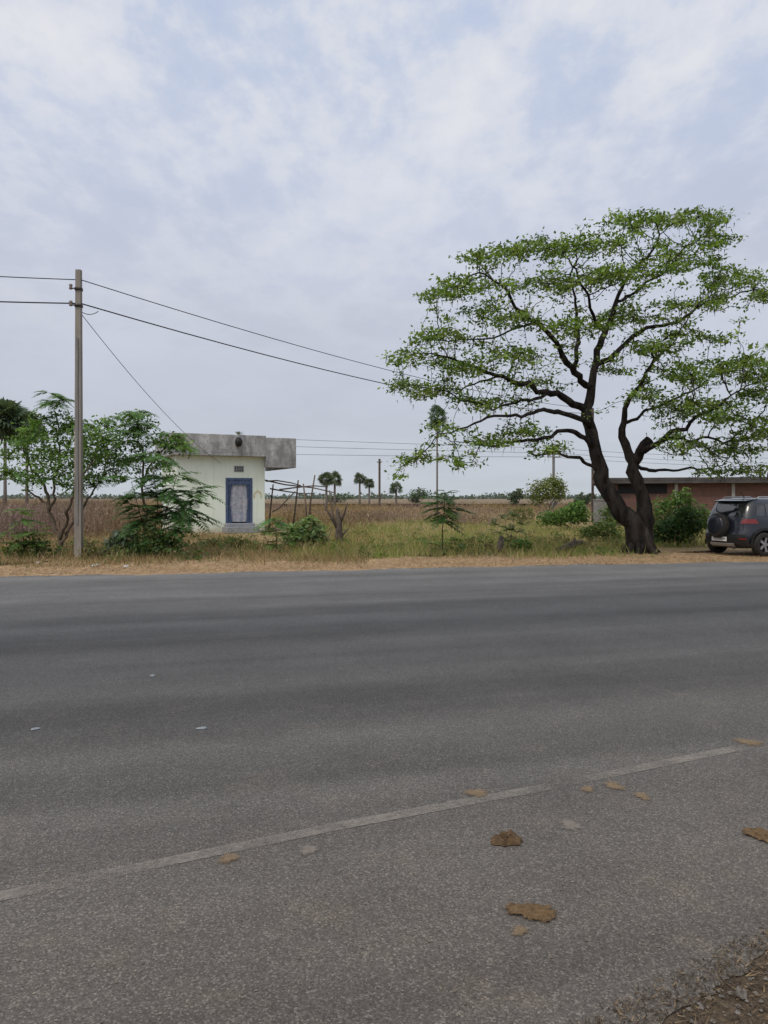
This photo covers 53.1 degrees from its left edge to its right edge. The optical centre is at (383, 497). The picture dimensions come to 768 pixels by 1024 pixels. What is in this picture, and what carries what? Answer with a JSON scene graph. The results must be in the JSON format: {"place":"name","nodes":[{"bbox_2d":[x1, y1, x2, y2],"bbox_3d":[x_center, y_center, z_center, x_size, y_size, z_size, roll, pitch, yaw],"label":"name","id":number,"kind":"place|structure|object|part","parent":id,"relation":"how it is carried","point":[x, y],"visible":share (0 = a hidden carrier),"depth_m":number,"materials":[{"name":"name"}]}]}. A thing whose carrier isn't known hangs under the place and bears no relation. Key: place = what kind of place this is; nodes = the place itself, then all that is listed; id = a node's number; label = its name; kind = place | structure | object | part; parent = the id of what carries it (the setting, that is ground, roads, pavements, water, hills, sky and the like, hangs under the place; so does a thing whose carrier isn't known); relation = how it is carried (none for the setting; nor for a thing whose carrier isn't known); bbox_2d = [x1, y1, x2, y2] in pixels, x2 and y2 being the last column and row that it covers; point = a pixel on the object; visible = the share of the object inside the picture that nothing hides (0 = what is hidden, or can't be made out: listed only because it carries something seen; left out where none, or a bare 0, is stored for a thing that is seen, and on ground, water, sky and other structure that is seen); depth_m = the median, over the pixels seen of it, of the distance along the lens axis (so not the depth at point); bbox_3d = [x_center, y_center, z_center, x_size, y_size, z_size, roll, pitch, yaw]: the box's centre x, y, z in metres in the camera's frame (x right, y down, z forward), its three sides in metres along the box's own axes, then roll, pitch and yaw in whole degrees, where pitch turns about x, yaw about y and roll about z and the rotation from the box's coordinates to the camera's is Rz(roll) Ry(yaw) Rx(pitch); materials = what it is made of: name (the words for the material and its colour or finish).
{"place":"outdoors","nodes":[
{"label":"outdoors","id":0,"kind":"place"},
{"bbox_2d":[1,498,596,503],"bbox_3d":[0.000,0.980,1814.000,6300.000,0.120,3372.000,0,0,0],"label":"crop field","id":1,"kind":"structure","parent":0,"point":[404,500],"depth_m":280.68,"materials":[{"name":"brown plant"}]},
{"bbox_2d":[0,504,750,563],"bbox_3d":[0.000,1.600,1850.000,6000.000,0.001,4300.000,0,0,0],"label":"ground","id":2,"kind":"structure","parent":0,"point":[696,548],"depth_m":30.28,"materials":[{"name":"green plant"}]},
{"bbox_2d":[0,397,30,505],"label":"fan palm","id":3,"kind":"object","parent":2,"relation":"on","point":[11,411],"visible":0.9,"depth_m":59.44,"materials":[{"name":"green plant"}]},
{"bbox_2d":[0,508,62,557],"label":"feathery shrub","id":4,"kind":"object","parent":2,"relation":"on","point":[24,544],"visible":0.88,"depth_m":20.30,"materials":[{"name":"green plant"}]},
{"bbox_2d":[17,410,45,502],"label":"fan palm","id":5,"kind":"object","parent":2,"relation":"on","point":[26,468],"visible":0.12,"depth_m":65.86,"materials":[{"name":"green plant"}]},
{"bbox_2d":[0,390,142,551],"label":"young tree","id":6,"kind":"object","parent":2,"relation":"on","point":[95,457],"visible":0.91,"depth_m":21.64,"materials":[{"name":"green plant"}]},
{"bbox_2d":[69,269,82,557],"bbox_3d":[-8.079,-2.196,20.171,0.340,7.593,0.227,0,0,0],"label":"utility pole","id":7,"kind":"object","parent":2,"relation":"on","point":[78,480],"visible":0.98,"depth_m":20.13,"materials":[{"name":"concrete"}]},
{"bbox_2d":[0,301,74,303],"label":"power wire","id":8,"kind":"object","parent":7,"relation":"attached to","point":[35,302],"visible":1,"depth_m":19.91,"materials":[{"name":"black metal"}]},
{"bbox_2d":[0,276,74,279],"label":"power wire","id":9,"kind":"object","parent":7,"relation":"attached to","point":[37,278],"visible":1,"depth_m":19.91,"materials":[{"name":"black metal"}]},
{"bbox_2d":[82,315,219,462],"bbox_3d":[-7.747,-3.223,27.767,0.017,3.264,15.146,0,0,2],"label":"service wire","id":10,"kind":"object","parent":7,"relation":"attached to","point":[138,384],"visible":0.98,"depth_m":24.15,"materials":[{"name":"black metal"}]},
{"bbox_2d":[82,280,569,406],"bbox_3d":[2.786,-5.495,35.056,0.024,0.595,36.694,0,0,36],"label":"power wire","id":11,"kind":"object","parent":7,"relation":"attached to","point":[275,339],"visible":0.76,"depth_m":25.48,"materials":[{"name":"black metal"}]},
{"bbox_2d":[81,303,592,413],"bbox_3d":[2.816,-5.058,35.056,0.033,0.877,36.730,0,0,36],"label":"power wire","id":12,"kind":"object","parent":7,"relation":"attached to","point":[246,349],"visible":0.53,"depth_m":24.49,"materials":[{"name":"black metal"}]},
{"bbox_2d":[68,544,125,558],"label":"ground shrub","id":13,"kind":"object","parent":2,"relation":"on","point":[103,554],"visible":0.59,"depth_m":20.19,"materials":[{"name":"green plant"}]},
{"bbox_2d":[101,524,136,555],"bbox_3d":[-7.274,1.137,21.227,1.083,0.946,0.891,0,0,39],"label":"milkweed bush","id":14,"kind":"object","parent":2,"relation":"on","point":[111,540],"visible":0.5,"depth_m":21.10,"materials":[{"name":"green plant"}]},
{"bbox_2d":[107,409,200,538],"bbox_3d":[-6.827,-0.501,22.657,3.082,4.329,1.950,0,0,0],"label":"slender tree","id":15,"kind":"object","parent":2,"relation":"on","point":[174,440],"visible":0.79,"depth_m":22.52,"materials":[{"name":"green plant"}]},
{"bbox_2d":[99,452,227,558],"bbox_3d":[-5.993,0.297,20.808,3.367,3.024,2.402,0,0,-20],"label":"fern leaved shrub","id":16,"kind":"object","parent":2,"relation":"on","point":[181,517],"visible":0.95,"depth_m":20.47,"materials":[{"name":"green plant"}]},
{"bbox_2d":[0,523,374,567],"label":"dry grass","id":17,"kind":"structure","parent":2,"relation":"on","point":[241,554],"depth_m":20.12,"materials":[{"name":"green plant"}]},
{"bbox_2d":[198,534,252,547],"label":"weedy bush","id":18,"kind":"object","parent":2,"relation":"on","point":[241,541],"visible":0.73,"depth_m":24.52,"materials":[{"name":"green plant"}]},
{"bbox_2d":[155,432,295,532],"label":"village house","id":19,"kind":"structure","parent":2,"relation":"on","point":[253,458],"depth_m":35.37,"materials":[{"name":"white paint"}]},
{"bbox_2d":[235,437,241,446],"bbox_3d":[-6.655,-2.560,35.178,0.350,0.420,0.342,0,0,0],"label":"black pot","id":20,"kind":"object","parent":19,"relation":"attached to","point":[238,441],"visible":1,"depth_m":35.06,"materials":[{"name":"ceramic"}]},
{"bbox_2d":[228,480,249,522],"bbox_3d":[-6.748,0.168,35.732,1.050,1.965,0.091,0,0,-25],"label":"door curtain","id":21,"kind":"object","parent":19,"relation":"hanging from","point":[238,500],"depth_m":35.75,"materials":[{"name":"fabric"}]},
{"bbox_2d":[248,517,303,550],"bbox_3d":[-3.194,1.089,22.745,1.681,1.035,1.508,0,0,0],"label":"fern leaved plant","id":22,"kind":"object","parent":2,"relation":"on","point":[278,524],"visible":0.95,"depth_m":22.54,"materials":[{"name":"green plant"}]},
{"bbox_2d":[0,494,590,541],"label":"dry crop","id":23,"kind":"object","parent":2,"relation":"on","point":[94,520],"visible":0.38,"depth_m":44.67,"materials":[{"name":"brown plant"}]},
{"bbox_2d":[265,475,335,529],"bbox_3d":[-4.134,0.267,38.094,3.682,2.781,2.661,0,0,0],"label":"pole frame","id":24,"kind":"object","parent":2,"relation":"on","point":[297,485],"visible":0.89,"depth_m":37.85,"materials":[{"name":"brown wood"}]},
{"bbox_2d":[0,490,602,498],"bbox_3d":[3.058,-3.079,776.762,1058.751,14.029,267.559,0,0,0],"label":"distant tree line","id":25,"kind":"object","parent":2,"relation":"on","point":[373,496],"visible":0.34,"depth_m":723.43,"materials":[{"name":"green plant"}]},
{"bbox_2d":[278,515,330,545],"bbox_3d":[-2.530,1.071,24.195,1.718,1.076,1.087,0,0,0],"label":"broadleaf bush","id":26,"kind":"object","parent":2,"relation":"on","point":[314,531],"visible":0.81,"depth_m":24.13,"materials":[{"name":"green plant"}]},
{"bbox_2d":[283,528,348,541],"bbox_3d":[-2.377,1.185,27.148,2.325,0.860,1.071,0,0,0],"label":"brush pile","id":27,"kind":"object","parent":2,"relation":"on","point":[329,534],"visible":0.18,"depth_m":27.05,"materials":[{"name":"brown wood"}]},
{"bbox_2d":[316,472,335,507],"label":"fan palm","id":28,"kind":"object","parent":2,"relation":"on","point":[327,478],"visible":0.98,"depth_m":94.86,"materials":[{"name":"green plant"}]},
{"bbox_2d":[323,502,348,543],"bbox_3d":[-1.626,0.927,26.002,0.886,1.560,0.304,0,0,0],"label":"tree stump","id":29,"kind":"object","parent":2,"relation":"on","point":[337,523],"visible":0.89,"depth_m":25.95,"materials":[{"name":"brown wood"}]},
{"bbox_2d":[331,470,342,507],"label":"fan palm","id":30,"kind":"object","parent":2,"relation":"on","point":[337,475],"visible":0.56,"depth_m":97.86,"materials":[{"name":"green plant"}]},
{"bbox_2d":[323,492,357,505],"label":"field bush","id":31,"kind":"object","parent":2,"relation":"on","point":[344,497],"visible":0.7,"depth_m":149.68,"materials":[{"name":"green plant"}]},
{"bbox_2d":[16,520,696,561],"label":"weeds","id":32,"kind":"object","parent":2,"relation":"on","point":[586,544],"visible":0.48,"depth_m":23.51,"materials":[{"name":"green plant"}]},
{"bbox_2d":[353,472,367,505],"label":"fan palm","id":33,"kind":"object","parent":2,"relation":"on","point":[358,475],"visible":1,"depth_m":109.87,"materials":[{"name":"green plant"}]},
{"bbox_2d":[363,478,374,506],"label":"fan palm","id":34,"kind":"object","parent":2,"relation":"on","point":[371,484],"visible":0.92,"depth_m":117.81,"materials":[{"name":"green plant"}]},
{"bbox_2d":[378,459,380,508],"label":"utility pole","id":35,"kind":"object","parent":2,"relation":"on","point":[379,482],"visible":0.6,"depth_m":105.86,"materials":[{"name":"grey concrete"}]},
{"bbox_2d":[389,481,402,503],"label":"fan palm","id":36,"kind":"object","parent":2,"relation":"on","point":[394,487],"visible":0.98,"depth_m":129.70,"materials":[{"name":"green plant"}]},
{"bbox_2d":[408,487,427,502],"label":"field bush","id":37,"kind":"object","parent":2,"relation":"on","point":[419,491],"visible":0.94,"depth_m":139.63,"materials":[{"name":"green plant"}]},
{"bbox_2d":[428,404,447,514],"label":"fan palm","id":38,"kind":"object","parent":2,"relation":"on","point":[435,412],"visible":0.81,"depth_m":54.93,"materials":[{"name":"green plant"}]},
{"bbox_2d":[418,490,478,552],"bbox_3d":[1.860,0.686,22.212,1.847,1.846,1.662,0,0,0],"label":"sapling","id":39,"kind":"object","parent":2,"relation":"on","point":[448,513],"visible":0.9,"depth_m":22.08,"materials":[{"name":"green plant"}]},
{"bbox_2d":[284,514,707,558],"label":"tall grass","id":40,"kind":"structure","parent":2,"relation":"on","point":[412,550],"depth_m":25.40,"materials":[{"name":"green plant"}]},
{"bbox_2d":[497,535,503,552],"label":"broken branch","id":41,"kind":"object","parent":2,"relation":"on","point":[501,542],"visible":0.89,"depth_m":22.16,"materials":[{"name":"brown wood"}]},
{"bbox_2d":[484,511,531,542],"bbox_3d":[3.963,1.008,24.453,1.689,1.194,0.856,0,0,0],"label":"spindly weed","id":42,"kind":"object","parent":2,"relation":"on","point":[493,520],"visible":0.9,"depth_m":24.45,"materials":[{"name":"green plant"}]},
{"bbox_2d":[507,488,524,506],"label":"field bush","id":43,"kind":"object","parent":2,"relation":"on","point":[515,496],"visible":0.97,"depth_m":119.65,"materials":[{"name":"green plant"}]},
{"bbox_2d":[506,537,532,551],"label":"round bush","id":44,"kind":"object","parent":2,"relation":"on","point":[526,541],"visible":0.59,"depth_m":22.34,"materials":[{"name":"green plant"}]},
{"bbox_2d":[501,504,539,525],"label":"reed bush","id":45,"kind":"object","parent":2,"relation":"on","point":[524,517],"visible":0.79,"depth_m":43.87,"materials":[{"name":"green plant"}]},
{"bbox_2d":[517,473,568,512],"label":"rounded tree","id":46,"kind":"object","parent":2,"relation":"on","point":[554,487],"visible":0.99,"depth_m":71.72,"materials":[{"name":"green plant"}]},
{"bbox_2d":[547,450,560,507],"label":"utility pole","id":47,"kind":"object","parent":2,"relation":"on","point":[553,464],"visible":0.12,"depth_m":86.88,"materials":[{"name":"concrete"}]},
{"bbox_2d":[30,448,487,456],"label":"distant wire","id":48,"kind":"object","parent":47,"relation":"attached to","point":[356,455],"visible":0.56,"depth_m":85.14,"materials":[{"name":"grey metal"}]},
{"bbox_2d":[47,428,534,447],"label":"distant wire","id":49,"kind":"object","parent":47,"relation":"attached to","point":[342,441],"visible":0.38,"depth_m":85.14,"materials":[{"name":"grey metal"}]},
{"bbox_2d":[64,438,526,452],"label":"distant wire","id":50,"kind":"object","parent":47,"relation":"attached to","point":[389,449],"visible":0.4,"depth_m":85.30,"materials":[{"name":"grey metal"}]},
{"bbox_2d":[555,457,737,466],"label":"distant wire","id":51,"kind":"object","parent":47,"relation":"attached to","point":[656,463],"visible":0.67,"depth_m":88.90,"materials":[{"name":"grey metal"}]},
{"bbox_2d":[562,453,745,462],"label":"distant wire","id":52,"kind":"object","parent":47,"relation":"attached to","point":[660,459],"visible":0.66,"depth_m":88.83,"materials":[{"name":"grey metal"}]},
{"bbox_2d":[568,449,743,457],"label":"distant wire","id":53,"kind":"object","parent":47,"relation":"attached to","point":[656,454],"visible":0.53,"depth_m":88.85,"materials":[{"name":"grey metal"}]},
{"bbox_2d":[535,500,596,528],"bbox_3d":[8.988,0.844,37.987,2.948,1.532,2.227,0,0,0],"label":"roadside shrub","id":54,"kind":"object","parent":2,"relation":"on","point":[577,512],"visible":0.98,"depth_m":37.83,"materials":[{"name":"green plant"}]},
{"bbox_2d":[555,538,582,550],"bbox_3d":[5.460,1.394,22.615,0.926,0.446,0.219,0,0,-25],"label":"dead log","id":55,"kind":"object","parent":2,"relation":"on","point":[573,543],"visible":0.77,"depth_m":22.57,"materials":[{"name":"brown wood"}]},
{"bbox_2d":[376,204,767,553],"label":"shade tree","id":56,"kind":"object","parent":2,"relation":"on","point":[638,524],"visible":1,"depth_m":21.61,"materials":[{"name":"green plant"}]},
{"bbox_2d":[574,492,590,504],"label":"field bush","id":57,"kind":"object","parent":2,"relation":"on","point":[581,497],"visible":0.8,"depth_m":109.55,"materials":[{"name":"green plant"}]},
{"bbox_2d":[591,408,593,521],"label":"utility pole","id":58,"kind":"object","parent":2,"relation":"on","point":[592,480],"visible":0.45,"depth_m":49.93,"materials":[{"name":"grey wood"}]},
{"bbox_2d":[575,516,623,541],"bbox_3d":[7.878,1.132,28.028,1.725,0.958,1.393,0,0,0],"label":"grassy shrub","id":59,"kind":"object","parent":2,"relation":"on","point":[606,526],"visible":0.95,"depth_m":27.92,"materials":[{"name":"green plant"}]},
{"bbox_2d":[593,499,618,523],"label":"boundary wall","id":60,"kind":"structure","parent":2,"relation":"on","point":[597,504],"depth_m":43.30,"materials":[{"name":"grey concrete"}]},
{"bbox_2d":[595,504,635,525],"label":"bush","id":61,"kind":"object","parent":2,"relation":"on","point":[605,513],"visible":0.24,"depth_m":39.94,"materials":[{"name":"green plant"}]},
{"bbox_2d":[636,487,711,530],"bbox_3d":[11.988,0.576,31.154,3.702,2.070,1.848,0,0,-11],"label":"thicket top","id":62,"kind":"object","parent":2,"relation":"on","point":[678,500],"visible":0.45,"depth_m":30.91,"materials":[{"name":"green plant"}]},
{"bbox_2d":[653,503,706,544],"bbox_3d":[9.668,0.859,25.600,2.342,1.498,1.677,0,0,0],"label":"dark thicket","id":63,"kind":"object","parent":2,"relation":"on","point":[687,522],"visible":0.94,"depth_m":25.32,"materials":[{"name":"green plant"}]},
{"bbox_2d":[593,477,767,520],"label":"brick building","id":64,"kind":"structure","parent":2,"relation":"on","point":[706,490],"depth_m":43.46,"materials":[{"name":"brick"}]},
{"bbox_2d":[618,484,666,493],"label":"window","id":65,"kind":"structure","parent":64,"relation":"in","point":[622,488],"depth_m":44.22,"materials":[{"name":"black glass"}]},
{"bbox_2d":[0,562,767,1023],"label":"road","id":66,"kind":"structure","parent":0,"point":[430,686],"depth_m":4.16,"materials":[{"name":"grey asphalt"}]},
{"bbox_2d":[220,853,237,862],"bbox_3d":[-0.679,1.584,3.376,0.114,0.003,0.134,0,0,17],"label":"mud spot","id":67,"kind":"object","parent":66,"relation":"on","point":[228,857],"visible":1,"depth_m":3.38,"materials":[{"name":"beige soil"}]},
{"bbox_2d":[301,845,315,853],"bbox_3d":[-0.343,1.584,3.454,0.122,0.003,0.134,0,0,25],"label":"mud spot","id":68,"kind":"object","parent":66,"relation":"on","point":[308,848],"visible":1,"depth_m":3.46,"materials":[{"name":"grey soil"}]},
{"bbox_2d":[0,748,734,900],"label":"road marking","id":69,"kind":"object","parent":66,"relation":"on","point":[379,816],"visible":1,"depth_m":3.79,"materials":[{"name":"grey paint"}]},
{"bbox_2d":[11,634,765,1023],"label":"grit","id":70,"kind":"object","parent":66,"relation":"on","point":[385,924],"visible":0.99,"depth_m":2.84,"materials":[{"name":"grey gravel"}]},
{"bbox_2d":[465,789,485,796],"bbox_3d":[0.503,1.584,4.131,0.166,0.003,0.168,0,0,-36],"label":"mud spot","id":71,"kind":"object","parent":66,"relation":"on","point":[478,792],"visible":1,"depth_m":4.13,"materials":[{"name":"brown soil"}]},
{"bbox_2d":[491,829,522,846],"bbox_3d":[0.568,1.574,3.567,0.154,0.023,0.148,0,0,0],"label":"dung patch","id":72,"kind":"object","parent":66,"relation":"on","point":[509,837],"visible":1,"depth_m":3.54,"materials":[{"name":"brown soil"}]},
{"bbox_2d":[512,925,527,934],"bbox_3d":[0.500,1.584,2.811,0.082,0.003,0.103,0,0,26],"label":"mud spot","id":73,"kind":"object","parent":66,"relation":"on","point":[519,929],"visible":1,"depth_m":2.81,"materials":[{"name":"brown soil"}]},
{"bbox_2d":[503,902,556,921],"bbox_3d":[0.562,1.581,2.942,0.231,0.009,0.150,0,0,16],"label":"dung patch","id":74,"kind":"object","parent":66,"relation":"on","point":[543,913],"visible":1,"depth_m":2.94,"materials":[{"name":"brown soil"}]},
{"bbox_2d":[562,820,579,829],"bbox_3d":[0.912,1.584,3.725,0.134,0.003,0.186,0,0,0],"label":"mud spot","id":75,"kind":"object","parent":66,"relation":"on","point":[570,824],"visible":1,"depth_m":3.72,"materials":[{"name":"grey soil"}]},
{"bbox_2d":[582,786,592,790],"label":"mud spot","id":76,"kind":"object","parent":66,"relation":"on","point":[587,788],"visible":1,"depth_m":4.19,"materials":[{"name":"brown soil"}]},
{"bbox_2d":[606,781,623,788],"bbox_3d":[1.279,1.584,4.228,0.167,0.003,0.148,0,0,34],"label":"mud spot","id":77,"kind":"object","parent":66,"relation":"on","point":[613,784],"visible":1,"depth_m":4.23,"materials":[{"name":"beige soil"}]},
{"bbox_2d":[635,792,649,798],"bbox_3d":[1.367,1.584,4.081,0.114,0.002,0.165,0,0,0],"label":"mud spot","id":78,"kind":"object","parent":66,"relation":"on","point":[642,795],"visible":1,"depth_m":4.09,"materials":[{"name":"brown soil"}]},
{"bbox_2d":[735,739,762,744],"bbox_3d":[2.375,1.584,4.989,0.236,0.003,0.214,0,0,0],"label":"mud spot","id":79,"kind":"object","parent":66,"relation":"on","point":[750,742],"visible":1,"depth_m":4.99,"materials":[{"name":"beige soil"}]},
{"bbox_2d":[742,827,767,841],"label":"dung patch","id":80,"kind":"object","parent":66,"relation":"on","point":[759,833],"visible":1,"depth_m":3.62,"materials":[{"name":"brown soil"}]},
{"bbox_2d":[0,548,767,576],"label":"dirt verge","id":81,"kind":"structure","parent":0,"point":[743,551],"depth_m":18.41,"materials":[{"name":"brown soil"}]},
{"bbox_2d":[0,544,767,577],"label":"straw","id":82,"kind":"object","parent":81,"relation":"on","point":[442,562],"visible":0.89,"depth_m":18.42,"materials":[{"name":"beige plant"}]},
{"bbox_2d":[705,493,767,556],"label":"parked car","id":83,"kind":"object","parent":81,"relation":"on","point":[734,522],"visible":1,"depth_m":20.96,"materials":[{"name":"metal"}]},
{"bbox_3d":[9.583,0.319,21.390,0.242,0.370,1.240,0,0,-22],"label":"rear window","id":84,"kind":"part","parent":83,"relation":"part of","materials":[{"name":"black glass"}]},
{"bbox_3d":[10.190,0.354,20.819,0.332,0.280,0.105,0,0,-15],"label":"quarter window","id":85,"kind":"part","parent":83,"relation":"part of","materials":[{"name":"grey glass"}]},
{"bbox_2d":[0,0,767,497],"label":"sky","id":86,"kind":"structure","parent":0,"point":[296,172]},
{"bbox_2d":[662,949,767,1023],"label":"dirt shoulder","id":87,"kind":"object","parent":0,"point":[730,1009],"visible":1,"depth_m":2.42},
{"bbox_2d":[568,918,767,1023],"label":"straw litter","id":88,"kind":"object","parent":87,"relation":"on","point":[698,985],"visible":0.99,"depth_m":2.44,"materials":[{"name":"brown plant"}]},
{"bbox_2d":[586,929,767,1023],"bbox_3d":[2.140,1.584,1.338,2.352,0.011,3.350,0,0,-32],"label":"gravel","id":89,"kind":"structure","parent":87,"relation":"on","point":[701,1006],"depth_m":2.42,"materials":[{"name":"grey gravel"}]},
{"bbox_2d":[735,986,747,998],"bbox_3d":[1.136,1.573,2.446,0.040,0.026,0.030,0,0,44],"label":"stone","id":90,"kind":"object","parent":87,"relation":"on","point":[741,993],"visible":1,"depth_m":2.44,"materials":[{"name":"grey stone"}]}
]}

